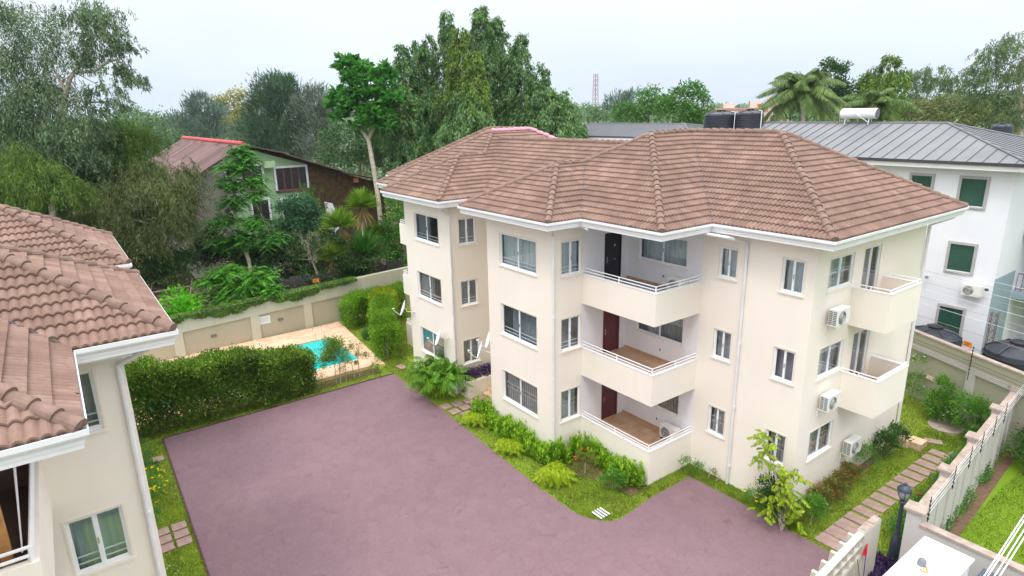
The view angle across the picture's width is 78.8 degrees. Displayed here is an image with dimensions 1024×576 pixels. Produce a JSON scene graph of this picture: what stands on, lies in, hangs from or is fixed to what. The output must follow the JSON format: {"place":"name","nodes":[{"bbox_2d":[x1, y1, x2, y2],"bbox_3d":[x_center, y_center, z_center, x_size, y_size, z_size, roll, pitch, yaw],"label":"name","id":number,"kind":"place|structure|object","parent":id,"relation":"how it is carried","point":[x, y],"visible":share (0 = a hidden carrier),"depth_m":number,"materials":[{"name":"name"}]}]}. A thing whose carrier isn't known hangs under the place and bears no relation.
{"place":"outdoors","nodes":[
{"label":"outdoors","id":0,"kind":"place"},
{"bbox_2d":[31,167,404,314],"bbox_3d":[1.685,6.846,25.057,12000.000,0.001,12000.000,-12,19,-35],"label":"ground","id":1,"kind":"structure","parent":0,"point":[189,276],"depth_m":55.83,"materials":[{"name":"green plant"}]},
{"bbox_2d":[0,139,107,216],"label":"weeping tree","id":2,"kind":"object","parent":1,"relation":"on","point":[19,191],"visible":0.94,"depth_m":34.27,"materials":[{"name":"green plant"}]},
{"bbox_2d":[0,0,152,216],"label":"eucalyptus tree","id":3,"kind":"object","parent":1,"relation":"on","point":[18,97],"visible":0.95,"depth_m":37.62,"materials":[{"name":"green plant"}]},
{"bbox_2d":[0,108,206,280],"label":"leafy tree","id":4,"kind":"object","parent":1,"relation":"on","point":[155,265],"visible":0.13,"depth_m":40.00,"materials":[{"name":"green plant"}]},
{"bbox_2d":[57,114,181,250],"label":"weeping tree","id":5,"kind":"object","parent":1,"relation":"on","point":[138,139],"visible":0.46,"depth_m":41.40,"materials":[{"name":"green plant"}]},
{"bbox_2d":[84,103,187,159],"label":"leafy tree","id":6,"kind":"object","parent":1,"relation":"on","point":[148,116],"visible":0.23,"depth_m":103.79,"materials":[{"name":"green plant"}]},
{"bbox_2d":[60,154,216,272],"bbox_3d":[-23.278,-2.461,39.259,9.629,11.540,7.116,-9,18,-26],"label":"weeping tree","id":7,"kind":"object","parent":1,"relation":"on","point":[112,213],"visible":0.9,"depth_m":37.96,"materials":[{"name":"green plant"}]},
{"bbox_2d":[158,282,210,315],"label":"shrub","id":8,"kind":"object","parent":1,"relation":"on","point":[184,297],"visible":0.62,"depth_m":37.45,"materials":[{"name":"green plant"}]},
{"bbox_2d":[148,277,241,308],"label":"shrub","id":9,"kind":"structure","parent":1,"relation":"on","point":[156,292],"depth_m":40.23,"materials":[{"name":"green plant"}]},
{"bbox_2d":[160,87,243,140],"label":"casuarina tree","id":10,"kind":"object","parent":1,"relation":"on","point":[207,122],"visible":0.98,"depth_m":96.52,"materials":[{"name":"green plant"}]},
{"bbox_2d":[207,82,261,143],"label":"leafy tree","id":11,"kind":"object","parent":1,"relation":"on","point":[223,99],"visible":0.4,"depth_m":103.27,"materials":[{"name":"yellow plant"}]},
{"bbox_2d":[187,261,288,305],"bbox_3d":[-17.200,0.714,39.844,6.838,4.807,3.696,-2,16,-4],"label":"fern leaf tree","id":12,"kind":"object","parent":1,"relation":"on","point":[222,278],"visible":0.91,"depth_m":38.97,"materials":[{"name":"green plant"}]},
{"bbox_2d":[198,143,294,271],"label":"fern leaf tree","id":13,"kind":"object","parent":1,"relation":"on","point":[244,161],"visible":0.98,"depth_m":42.06,"materials":[{"name":"green plant"}]},
{"bbox_2d":[127,136,386,288],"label":"old house","id":14,"kind":"structure","parent":1,"relation":"on","point":[285,172],"depth_m":52.29,"materials":[{"name":"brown paint"}]},
{"bbox_2d":[273,165,309,191],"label":"window","id":15,"kind":"structure","parent":14,"relation":"in","point":[286,177],"depth_m":51.75,"materials":[{"name":"white paint"}]},
{"bbox_2d":[225,67,322,160],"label":"casuarina tree","id":16,"kind":"object","parent":1,"relation":"on","point":[262,129],"visible":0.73,"depth_m":87.88,"materials":[{"name":"green plant"}]},
{"bbox_2d":[180,222,379,286],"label":"shrub","id":17,"kind":"object","parent":1,"relation":"on","point":[267,259],"visible":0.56,"depth_m":43.08,"materials":[{"name":"green plant"}]},
{"bbox_2d":[268,192,335,287],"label":"shrub","id":18,"kind":"object","parent":1,"relation":"on","point":[302,221],"visible":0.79,"depth_m":48.49,"materials":[{"name":"green plant"}]},
{"bbox_2d":[229,259,402,296],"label":"board fence","id":19,"kind":"object","parent":1,"relation":"on","point":[292,282],"visible":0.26,"depth_m":42.38,"materials":[{"name":"metal"}]},
{"bbox_2d":[284,78,350,166],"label":"casuarina tree","id":20,"kind":"object","parent":1,"relation":"on","point":[318,111],"visible":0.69,"depth_m":86.84,"materials":[{"name":"green plant"}]},
{"bbox_2d":[318,206,358,266],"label":"dracaena","id":21,"kind":"object","parent":1,"relation":"on","point":[339,218],"visible":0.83,"depth_m":43.88,"materials":[{"name":"green plant"}]},
{"bbox_2d":[312,121,385,180],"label":"leafy tree","id":22,"kind":"object","parent":1,"relation":"on","point":[330,134],"visible":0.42,"depth_m":73.19,"materials":[{"name":"green plant"}]},
{"bbox_2d":[343,185,381,234],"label":"dracaena","id":23,"kind":"object","parent":1,"relation":"on","point":[363,198],"visible":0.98,"depth_m":46.81,"materials":[{"name":"green plant"}]},
{"bbox_2d":[321,52,404,264],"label":"broadleaf tree","id":24,"kind":"object","parent":1,"relation":"on","point":[357,72],"visible":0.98,"depth_m":50.84,"materials":[{"name":"green plant"}]},
{"bbox_2d":[345,226,391,274],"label":"dracaena","id":25,"kind":"object","parent":1,"relation":"on","point":[361,243],"visible":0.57,"depth_m":44.21,"materials":[{"name":"green plant"}]},
{"bbox_2d":[369,197,407,266],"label":"shrub","id":26,"kind":"object","parent":1,"relation":"on","point":[396,251],"visible":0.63,"depth_m":48.04,"materials":[{"name":"green plant"}]},
{"bbox_2d":[362,81,436,265],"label":"mast tree","id":27,"kind":"object","parent":1,"relation":"on","point":[389,155],"visible":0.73,"depth_m":53.05,"materials":[{"name":"green plant"}]},
{"bbox_2d":[389,43,432,157],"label":"mast tree","id":28,"kind":"object","parent":1,"relation":"on","point":[404,70],"visible":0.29,"depth_m":55.73,"materials":[{"name":"green plant"}]},
{"bbox_2d":[396,40,434,163],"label":"mast tree","id":29,"kind":"object","parent":1,"relation":"on","point":[417,53],"visible":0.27,"depth_m":56.55,"materials":[{"name":"green plant"}]},
{"bbox_2d":[428,10,462,150],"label":"mast tree","id":30,"kind":"object","parent":1,"relation":"on","point":[443,36],"visible":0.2,"depth_m":56.69,"materials":[{"name":"green plant"}]},
{"bbox_2d":[432,27,477,144],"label":"mast tree","id":31,"kind":"object","parent":1,"relation":"on","point":[452,81],"visible":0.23,"depth_m":54.60,"materials":[{"name":"green plant"}]},
{"bbox_2d":[415,91,497,154],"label":"mast tree","id":32,"kind":"object","parent":1,"relation":"on","point":[457,114],"visible":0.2,"depth_m":49.97,"materials":[{"name":"green plant"}]},
{"bbox_2d":[447,48,494,143],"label":"mast tree","id":33,"kind":"object","parent":1,"relation":"on","point":[475,68],"visible":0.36,"depth_m":50.71,"materials":[{"name":"green plant"}]},
{"bbox_2d":[461,5,506,125],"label":"mast tree","id":34,"kind":"object","parent":1,"relation":"on","point":[480,22],"visible":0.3,"depth_m":56.50,"materials":[{"name":"green plant"}]},
{"bbox_2d":[479,15,510,123],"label":"mast tree","id":35,"kind":"object","parent":1,"relation":"on","point":[500,35],"visible":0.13,"depth_m":57.58,"materials":[{"name":"green plant"}]},
{"bbox_2d":[491,42,520,125],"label":"mast tree","id":36,"kind":"object","parent":1,"relation":"on","point":[506,69],"visible":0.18,"depth_m":55.72,"materials":[{"name":"green plant"}]},
{"bbox_2d":[0,97,1023,204],"bbox_3d":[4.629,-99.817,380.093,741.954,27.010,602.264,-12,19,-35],"label":"woodland","id":37,"kind":"object","parent":1,"relation":"on","point":[379,174],"visible":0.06,"depth_m":203.78,"materials":[{"name":"green plant"}]},
{"bbox_2d":[499,32,535,125],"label":"mast tree","id":38,"kind":"object","parent":1,"relation":"on","point":[519,56],"visible":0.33,"depth_m":54.70,"materials":[{"name":"green plant"}]},
{"bbox_2d":[507,72,555,132],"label":"mast tree","id":39,"kind":"object","parent":1,"relation":"on","point":[531,84],"visible":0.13,"depth_m":53.77,"materials":[{"name":"green plant"}]},
{"bbox_2d":[514,87,588,138],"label":"mast tree","id":40,"kind":"object","parent":1,"relation":"on","point":[540,100],"visible":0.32,"depth_m":52.45,"materials":[{"name":"green plant"}]},
{"bbox_2d":[543,88,588,138],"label":"mast tree","id":41,"kind":"object","parent":1,"relation":"on","point":[569,106],"visible":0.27,"depth_m":53.49,"materials":[{"name":"green plant"}]},
{"bbox_2d":[608,83,673,122],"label":"leafy tree","id":42,"kind":"object","parent":1,"relation":"on","point":[633,112],"visible":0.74,"depth_m":71.30,"materials":[{"name":"green plant"}]},
{"bbox_2d":[583,123,703,139],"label":"apartment building","id":43,"kind":"structure","parent":1,"relation":"on","point":[619,131],"depth_m":53.28,"materials":[{"name":"metal"}]},
{"bbox_2d":[648,77,714,124],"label":"leafy tree","id":44,"kind":"object","parent":1,"relation":"on","point":[692,115],"visible":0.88,"depth_m":67.40,"materials":[{"name":"green plant"}]},
{"bbox_2d":[753,67,851,121],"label":"coconut palm","id":45,"kind":"object","parent":1,"relation":"on","point":[809,91],"visible":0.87,"depth_m":49.02,"materials":[{"name":"green plant"}]},
{"bbox_2d":[770,56,862,121],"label":"leafy tree","id":46,"kind":"object","parent":1,"relation":"on","point":[838,90],"visible":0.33,"depth_m":59.34,"materials":[{"name":"green plant"}]},
{"bbox_2d":[837,52,912,121],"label":"mast tree","id":47,"kind":"object","parent":1,"relation":"on","point":[873,82],"visible":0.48,"depth_m":57.71,"materials":[{"name":"green plant"}]},
{"bbox_2d":[830,87,922,121],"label":"coconut palm","id":48,"kind":"object","parent":1,"relation":"on","point":[883,101],"visible":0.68,"depth_m":53.07,"materials":[{"name":"green plant"}]},
{"bbox_2d":[735,122,1023,354],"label":"apartment building","id":49,"kind":"structure","parent":1,"relation":"on","point":[980,171],"depth_m":30.52,"materials":[{"name":"white paint"}]},
{"bbox_2d":[703,110,736,128],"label":"water tank","id":50,"kind":"object","parent":49,"relation":"on","point":[718,119],"visible":0.74,"depth_m":42.47,"materials":[{"name":"black plastic"}]},
{"bbox_2d":[934,303,966,336],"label":"window","id":51,"kind":"structure","parent":49,"relation":"in","point":[950,318],"depth_m":30.96,"materials":[{"name":"green glass"}]},
{"bbox_2d":[943,241,978,275],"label":"window","id":52,"kind":"structure","parent":49,"relation":"in","point":[960,256],"depth_m":30.18,"materials":[{"name":"green glass"}]},
{"bbox_2d":[956,175,990,210],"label":"window","id":53,"kind":"structure","parent":49,"relation":"in","point":[973,190],"depth_m":29.27,"materials":[{"name":"green glass"}]},
{"bbox_2d":[896,64,978,117],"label":"eucalyptus tree","id":54,"kind":"object","parent":1,"relation":"on","point":[944,83],"visible":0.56,"depth_m":69.30,"materials":[{"name":"green plant"}]},
{"bbox_2d":[900,90,995,125],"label":"shrub","id":55,"kind":"object","parent":1,"relation":"on","point":[939,104],"visible":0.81,"depth_m":57.37,"materials":[{"name":"green plant"}]},
{"bbox_2d":[898,384,1018,560],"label":"garden wall","id":56,"kind":"structure","parent":1,"relation":"on","point":[944,507],"depth_m":20.39,"materials":[{"name":"white concrete"}]},
{"bbox_2d":[916,521,1023,575],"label":"garden wall","id":57,"kind":"structure","parent":1,"relation":"on","point":[983,557],"depth_m":16.42,"materials":[{"name":"white concrete"}]},
{"bbox_2d":[956,31,1023,135],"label":"eucalyptus tree","id":58,"kind":"object","parent":1,"relation":"on","point":[1011,98],"visible":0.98,"depth_m":49.70,"materials":[{"name":"green plant"}]},
{"bbox_2d":[982,338,1023,371],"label":"water tank","id":59,"kind":"object","parent":1,"relation":"on","point":[1003,351],"visible":0.34,"depth_m":26.38,"materials":[{"name":"black plastic"}]},
{"bbox_2d":[164,374,829,575],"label":"driveway","id":60,"kind":"structure","parent":0,"point":[388,475],"depth_m":21.75,"materials":[{"name":"purple asphalt"}]},
{"bbox_2d":[810,515,881,575],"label":"block wall","id":61,"kind":"structure","parent":60,"relation":"on","point":[842,560],"depth_m":17.32,"materials":[{"name":"white concrete"}]},
{"bbox_2d":[0,0,1023,120],"label":"sky","id":62,"kind":"structure","parent":0,"point":[736,48],"materials":[{"name":"white"}]},
{"bbox_2d":[138,306,1023,575],"bbox_3d":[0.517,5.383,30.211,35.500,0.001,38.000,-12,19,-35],"label":"lawn","id":63,"kind":"structure","parent":0,"point":[448,399],"depth_m":23.54,"materials":[{"name":"green plant"}]},
{"bbox_2d":[0,204,178,575],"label":"apartment building","id":64,"kind":"structure","parent":63,"relation":"on","point":[83,313],"depth_m":12.12,"materials":[{"name":"ceramic"}]},
{"bbox_2d":[79,367,107,434],"bbox_3d":[-8.563,2.242,12.027,1.090,1.340,0.358,-12,19,-35],"label":"window","id":65,"kind":"structure","parent":64,"relation":"in","point":[92,402],"depth_m":12.29,"materials":[{"name":"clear glass"}]},
{"bbox_2d":[61,503,135,575],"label":"window","id":66,"kind":"structure","parent":64,"relation":"in","point":[94,537],"depth_m":12.89,"materials":[{"name":"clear glass"}]},
{"bbox_2d":[124,342,323,443],"bbox_3d":[-13.455,4.309,28.843,9.056,3.923,2.482,-12,19,-35],"label":"hedge","id":67,"kind":"object","parent":63,"relation":"on","point":[214,377],"visible":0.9,"depth_m":28.24,"materials":[{"name":"green plant"}]},
{"bbox_2d":[136,321,384,429],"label":"pool deck","id":68,"kind":"structure","parent":63,"relation":"on","point":[305,336],"depth_m":37.93,"materials":[{"name":"tile"}]},
{"bbox_2d":[140,367,382,436],"bbox_3d":[-12.064,5.510,30.616,12.100,0.001,0.850,-12,19,-35],"label":"soil strip","id":69,"kind":"object","parent":63,"relation":"on","point":[343,379],"visible":0.33,"depth_m":32.37,"materials":[{"name":"brown soil"}]},
{"bbox_2d":[315,334,351,383],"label":"shrub","id":70,"kind":"object","parent":69,"relation":"on","point":[331,351],"visible":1,"depth_m":31.66,"materials":[{"name":"green plant"}]},
{"bbox_2d":[122,266,409,363],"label":"perimeter wall","id":71,"kind":"structure","parent":63,"relation":"on","point":[194,335],"depth_m":38.90,"materials":[{"name":"beige concrete"}]},
{"bbox_2d":[168,276,356,323],"bbox_3d":[-15.532,0.924,38.410,12.981,1.125,0.729,-14,20,-37],"label":"wall vine","id":72,"kind":"object","parent":71,"relation":"attached to","point":[245,304],"depth_m":38.04,"materials":[{"name":"green plant"}]},
{"bbox_2d":[162,373,393,575],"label":"driveway kerb","id":73,"kind":"structure","parent":63,"relation":"on","point":[193,530],"depth_m":26.44,"materials":[{"name":"grey concrete"}]},
{"bbox_2d":[335,279,409,328],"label":"hedge","id":74,"kind":"object","parent":63,"relation":"on","point":[355,303],"visible":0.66,"depth_m":40.72,"materials":[{"name":"green plant"}]},
{"bbox_2d":[365,292,403,361],"bbox_3d":[-7.632,2.329,37.200,2.182,2.997,5.878,-5,16,-13],"label":"hedge","id":75,"kind":"object","parent":63,"relation":"on","point":[383,324],"visible":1,"depth_m":35.36,"materials":[{"name":"green plant"}]},
{"bbox_2d":[400,351,476,398],"bbox_3d":[-3.580,4.365,30.400,3.672,2.082,3.873,-12,19,-35],"label":"areca palm","id":76,"kind":"object","parent":63,"relation":"on","point":[434,372],"visible":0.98,"depth_m":29.83,"materials":[{"name":"green plant"}]},
{"bbox_2d":[457,404,648,496],"bbox_3d":[1.203,6.475,26.230,2.190,0.001,10.050,-12,19,-35],"label":"flower bed","id":77,"kind":"object","parent":63,"relation":"on","point":[631,491],"visible":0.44,"depth_m":23.94,"materials":[{"name":"green plant"}]},
{"bbox_2d":[469,393,647,487],"bbox_3d":[1.264,6.124,25.434,9.444,1.031,2.418,12,21,40],"label":"hedge","id":78,"kind":"object","parent":77,"relation":"on","point":[507,426],"visible":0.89,"depth_m":24.74,"materials":[{"name":"green plant"}]},
{"bbox_2d":[531,461,578,490],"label":"shrub","id":79,"kind":"object","parent":63,"relation":"on","point":[557,472],"visible":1,"depth_m":23.12,"materials":[{"name":"green plant"}]},
{"bbox_2d":[376,126,968,507],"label":"apartment building","id":80,"kind":"structure","parent":63,"relation":"on","point":[547,260],"depth_m":23.01,"materials":[{"name":"paint"}]},
{"bbox_2d":[413,211,439,246],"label":"window","id":81,"kind":"structure","parent":80,"relation":"in","point":[424,220],"depth_m":30.83,"materials":[{"name":"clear glass"}]},
{"bbox_2d":[498,231,536,276],"bbox_3d":[0.313,-1.388,24.669,0.362,1.440,2.500,-12,19,-35],"label":"window","id":82,"kind":"structure","parent":80,"relation":"in","point":[520,253],"depth_m":24.80,"materials":[{"name":"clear glass"}]},
{"bbox_2d":[500,302,537,350],"bbox_3d":[0.373,1.499,25.485,0.362,1.440,2.500,-12,19,-35],"label":"window","id":83,"kind":"structure","parent":80,"relation":"in","point":[524,323],"depth_m":25.49,"materials":[{"name":"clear glass"}]},
{"bbox_2d":[502,368,537,419],"bbox_3d":[0.432,4.385,26.300,0.360,1.440,2.500,-12,19,-35],"label":"window","id":84,"kind":"structure","parent":80,"relation":"in","point":[520,390],"depth_m":26.38,"materials":[{"name":"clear glass"}]},
{"bbox_2d":[560,384,580,423],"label":"window","id":85,"kind":"structure","parent":80,"relation":"in","point":[567,396],"depth_m":25.15,"materials":[{"name":"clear glass"}]},
{"bbox_2d":[560,237,582,278],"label":"window","id":86,"kind":"structure","parent":80,"relation":"in","point":[568,248],"depth_m":23.53,"materials":[{"name":"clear glass"}]},
{"bbox_2d":[602,311,619,353],"bbox_3d":[4.045,1.656,25.488,0.920,1.980,0.110,-12,19,-35],"label":"door","id":87,"kind":"structure","parent":80,"relation":"in","point":[610,320],"depth_m":25.53,"materials":[{"name":"red wood"}]},
{"bbox_2d":[604,233,621,280],"bbox_3d":[3.985,-1.231,24.673,0.920,1.980,0.110,-12,19,-35],"label":"door","id":88,"kind":"structure","parent":80,"relation":"in","point":[613,241],"depth_m":24.68,"materials":[{"name":"black wood"}]},
{"bbox_2d":[634,319,683,347],"bbox_3d":[5.868,1.420,24.524,0.360,1.175,2.440,-12,19,-35],"label":"window","id":89,"kind":"structure","parent":80,"relation":"in","point":[672,331],"depth_m":24.45,"materials":[{"name":"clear glass"}]},
{"bbox_2d":[637,238,687,270],"bbox_3d":[5.809,-1.467,23.709,0.362,1.175,2.440,-12,19,-35],"label":"window","id":90,"kind":"structure","parent":80,"relation":"in","point":[673,252],"depth_m":23.73,"materials":[{"name":"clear glass"}]},
{"bbox_2d":[710,327,732,363],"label":"window","id":91,"kind":"structure","parent":80,"relation":"in","point":[724,347],"depth_m":22.38,"materials":[{"name":"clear glass"}]},
{"bbox_2d":[716,245,739,281],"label":"window","id":92,"kind":"structure","parent":80,"relation":"in","point":[731,263],"depth_m":21.55,"materials":[{"name":"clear glass"}]},
{"bbox_2d":[769,345,796,386],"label":"window","id":93,"kind":"structure","parent":80,"relation":"in","point":[787,358],"depth_m":20.55,"materials":[{"name":"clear glass"}]},
{"bbox_2d":[778,256,806,297],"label":"window","id":94,"kind":"structure","parent":80,"relation":"in","point":[796,273],"depth_m":19.73,"materials":[{"name":"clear glass"}]},
{"bbox_2d":[806,418,833,463],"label":"window","id":95,"kind":"structure","parent":80,"relation":"in","point":[817,435],"depth_m":21.78,"materials":[{"name":"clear glass"}]},
{"bbox_2d":[815,338,844,381],"bbox_3d":[10.495,2.344,20.831,1.640,1.160,0.362,-12,19,-35],"label":"window","id":96,"kind":"structure","parent":80,"relation":"in","point":[828,351],"depth_m":21.03,"materials":[{"name":"clear glass"}]},
{"bbox_2d":[826,251,855,293],"bbox_3d":[10.436,-0.542,20.015,1.640,1.160,0.361,-12,19,-35],"label":"window","id":97,"kind":"structure","parent":80,"relation":"in","point":[839,261],"depth_m":20.20,"materials":[{"name":"clear glass"}]},
{"bbox_2d":[752,466,799,529],"bbox_3d":[8.814,6.899,20.708,1.468,1.959,1.734,-12,19,-35],"label":"shrub","id":98,"kind":"object","parent":63,"relation":"on","point":[768,487],"visible":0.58,"depth_m":20.64,"materials":[{"name":"green plant"}]},
{"bbox_2d":[747,429,812,535],"bbox_3d":[8.673,6.397,20.309,1.464,3.166,2.383,-12,19,-35],"label":"sapling","id":99,"kind":"object","parent":63,"relation":"on","point":[782,499],"visible":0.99,"depth_m":20.19,"materials":[{"name":"green plant"}]},
{"bbox_2d":[869,420,914,457],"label":"shrub","id":100,"kind":"object","parent":63,"relation":"on","point":[892,435],"visible":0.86,"depth_m":24.28,"materials":[{"name":"green plant"}]},
{"bbox_2d":[886,482,912,561],"bbox_3d":[11.632,6.997,18.735,0.400,2.690,0.400,-12,19,-35],"label":"street lamp","id":101,"kind":"object","parent":63,"relation":"on","point":[905,490],"visible":0.98,"depth_m":18.73,"materials":[{"name":"metal"}]},
{"bbox_2d":[918,372,966,423],"bbox_3d":[18.789,4.841,27.183,1.847,2.150,2.227,12,20,38],"label":"shrub","id":102,"kind":"object","parent":63,"relation":"on","point":[938,406],"visible":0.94,"depth_m":27.04,"materials":[{"name":"green plant"}]},
{"bbox_2d":[884,423,1005,541],"bbox_3d":[15.701,7.007,22.145,9.578,1.416,1.957,-15,21,-40],"label":"hedge","id":103,"kind":"object","parent":63,"relation":"on","point":[978,478],"visible":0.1,"depth_m":21.54,"materials":[{"name":"green plant"}]},
{"bbox_2d":[905,327,1023,451],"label":"perimeter wall","id":104,"kind":"structure","parent":63,"relation":"on","point":[996,391],"depth_m":26.79,"materials":[{"name":"beige concrete"}]},
{"bbox_2d":[947,386,992,432],"bbox_3d":[19.045,5.242,25.734,2.183,2.012,2.043,-12,19,-35],"label":"shrub","id":105,"kind":"object","parent":63,"relation":"on","point":[980,406],"visible":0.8,"depth_m":25.65,"materials":[{"name":"green plant"}]},
{"bbox_2d":[883,536,974,575],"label":"gate house","id":106,"kind":"structure","parent":0,"point":[942,559],"depth_m":15.36,"materials":[{"name":"white paint"}]},
{"bbox_2d":[960,446,1023,565],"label":"neighbour lawn","id":107,"kind":"structure","parent":0,"point":[1013,469],"depth_m":20.97,"materials":[{"name":"green plant"}]},
{"bbox_2d":[946,446,1014,536],"bbox_3d":[15.990,7.458,21.667,11.587,0.001,0.643,-15,21,-39],"label":"neighbour soil strip","id":108,"kind":"object","parent":107,"relation":"on","point":[983,492],"visible":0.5,"depth_m":22.11,"materials":[{"name":"brown soil"}]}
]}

